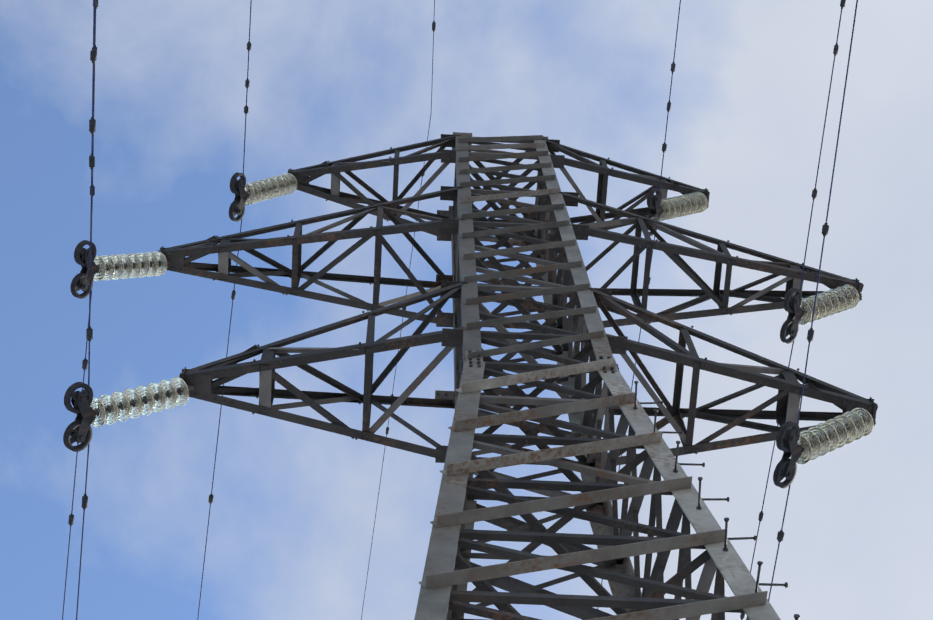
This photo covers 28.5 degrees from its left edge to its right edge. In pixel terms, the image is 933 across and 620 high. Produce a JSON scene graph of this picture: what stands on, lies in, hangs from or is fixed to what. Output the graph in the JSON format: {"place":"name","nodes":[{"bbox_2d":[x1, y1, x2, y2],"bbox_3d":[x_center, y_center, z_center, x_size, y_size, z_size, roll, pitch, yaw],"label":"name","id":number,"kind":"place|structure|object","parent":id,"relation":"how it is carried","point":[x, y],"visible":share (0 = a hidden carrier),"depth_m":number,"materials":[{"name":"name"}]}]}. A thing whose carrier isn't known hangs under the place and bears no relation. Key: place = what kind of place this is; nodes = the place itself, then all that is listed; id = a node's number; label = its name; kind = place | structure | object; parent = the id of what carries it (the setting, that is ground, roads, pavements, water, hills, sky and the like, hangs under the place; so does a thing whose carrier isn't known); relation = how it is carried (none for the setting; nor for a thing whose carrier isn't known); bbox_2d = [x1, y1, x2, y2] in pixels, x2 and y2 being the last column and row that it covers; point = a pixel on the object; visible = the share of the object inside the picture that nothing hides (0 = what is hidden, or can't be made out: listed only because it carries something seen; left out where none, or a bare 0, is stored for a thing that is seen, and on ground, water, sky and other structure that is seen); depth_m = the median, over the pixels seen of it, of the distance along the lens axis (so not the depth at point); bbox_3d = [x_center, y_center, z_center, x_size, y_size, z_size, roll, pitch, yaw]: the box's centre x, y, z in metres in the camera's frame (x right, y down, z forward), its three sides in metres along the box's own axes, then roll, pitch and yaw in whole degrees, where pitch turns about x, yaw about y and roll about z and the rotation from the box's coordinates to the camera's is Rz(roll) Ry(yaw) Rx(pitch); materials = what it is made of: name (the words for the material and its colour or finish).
{"place":"outdoors","nodes":[
{"label":"outdoors","id":0,"kind":"place"},
{"bbox_2d":[0,0,932,619],"label":"sky","id":1,"kind":"structure","parent":0,"point":[293,511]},
{"label":"snow field","id":2,"kind":"structure","parent":0,"visible":0},
{"bbox_2d":[414,132,799,619],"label":"tower body","id":3,"kind":"structure","parent":2,"relation":"on","point":[451,570],"depth_m":14.58,"materials":[{"name":"paint"}]},
{"bbox_2d":[157,186,464,326],"bbox_3d":[-1.758,-0.690,21.057,3.397,1.587,1.262,3,-72,-2],"label":"arm","id":4,"kind":"object","parent":3,"relation":"attached to","point":[224,247],"visible":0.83,"depth_m":20.54},
{"bbox_2d":[70,240,166,298],"bbox_3d":[-3.702,-0.547,19.691,0.887,1.159,0.615,3,-72,-2],"label":"insulator","id":5,"kind":"object","parent":4,"relation":"hanging from","point":[124,266],"visible":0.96,"depth_m":19.53,"materials":[{"name":"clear glass"}]},
{"bbox_2d":[179,281,470,462],"bbox_3d":[-1.323,0.529,17.447,2.632,1.587,1.317,3,-72,-2],"label":"arm bottom","id":6,"kind":"object","parent":3,"relation":"attached to","point":[201,383],"visible":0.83,"depth_m":16.92,"materials":[{"name":"paint"}]},
{"bbox_2d":[63,377,189,451],"bbox_3d":[-2.974,0.807,16.186,0.977,1.058,0.620,3,-72,-2],"label":"insulator","id":7,"kind":"object","parent":6,"relation":"hanging from","point":[88,409],"visible":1,"depth_m":16.02,"materials":[{"name":"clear glass"}]},
{"bbox_2d":[287,134,461,240],"bbox_3d":[-1.225,-1.659,24.079,2.246,0.944,1.213,3,-72,-2],"label":"arm","id":8,"kind":"object","parent":3,"relation":"attached to","point":[347,166],"visible":0.73,"depth_m":23.97,"materials":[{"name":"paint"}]},
{"bbox_2d":[229,172,296,221],"bbox_3d":[-2.571,-1.546,23.370,0.784,1.230,0.620,3,-72,-2],"label":"insulator","id":9,"kind":"object","parent":8,"relation":"hanging from","point":[255,192],"visible":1,"depth_m":23.13,"materials":[{"name":"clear glass"}]},
{"bbox_2d":[541,139,709,230],"bbox_3d":[2.079,-1.510,24.201,2.246,0.944,1.213,3,-72,-2],"label":"arm right top","id":10,"kind":"object","parent":3,"relation":"attached to","point":[604,171],"visible":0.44,"depth_m":24.09,"materials":[{"name":"paint"}]},
{"bbox_2d":[646,188,707,235],"bbox_3d":[2.692,-1.357,23.612,0.928,1.114,0.619,3,-72,-2],"label":"insulator","id":11,"kind":"object","parent":10,"relation":"hanging from","point":[661,209],"visible":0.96,"depth_m":23.45,"materials":[{"name":"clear glass"}]},
{"bbox_2d":[559,192,863,331],"bbox_3d":[2.744,-0.486,21.224,3.397,1.587,1.262,3,-72,-2],"label":"arm","id":12,"kind":"object","parent":3,"relation":"attached to","point":[790,270],"visible":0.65,"depth_m":20.70},
{"bbox_2d":[780,285,858,343],"bbox_3d":[3.862,-0.045,20.102,1.008,1.015,0.620,3,-72,-2],"label":"insulator","id":13,"kind":"object","parent":12,"relation":"attached to","point":[798,308],"visible":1,"depth_m":19.88,"materials":[{"name":"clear glass"}]},
{"bbox_2d":[62,0,857,619],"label":"conductors","id":14,"kind":"object","parent":13,"relation":"hanging from","point":[408,278],"visible":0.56,"depth_m":18.87,"materials":[{"name":"metal"}]},
{"bbox_2d":[68,0,845,619],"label":"conductor joints","id":15,"kind":"object","parent":14,"relation":"attached to","point":[90,272],"visible":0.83,"depth_m":18.52,"materials":[{"name":"metal"}]},
{"bbox_2d":[589,288,877,466],"bbox_3d":[2.470,0.701,17.588,2.632,1.587,1.317,3,-72,-2],"label":"arm","id":16,"kind":"object","parent":3,"relation":"attached to","point":[787,385],"visible":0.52,"depth_m":17.10,"materials":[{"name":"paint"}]},
{"bbox_2d":[773,408,873,487],"bbox_3d":[3.196,1.171,16.484,1.043,0.982,0.619,3,-72,-2],"label":"insulator","id":17,"kind":"object","parent":16,"relation":"hanging from","point":[795,444],"visible":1,"depth_m":16.30,"materials":[{"name":"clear glass"}]}
]}

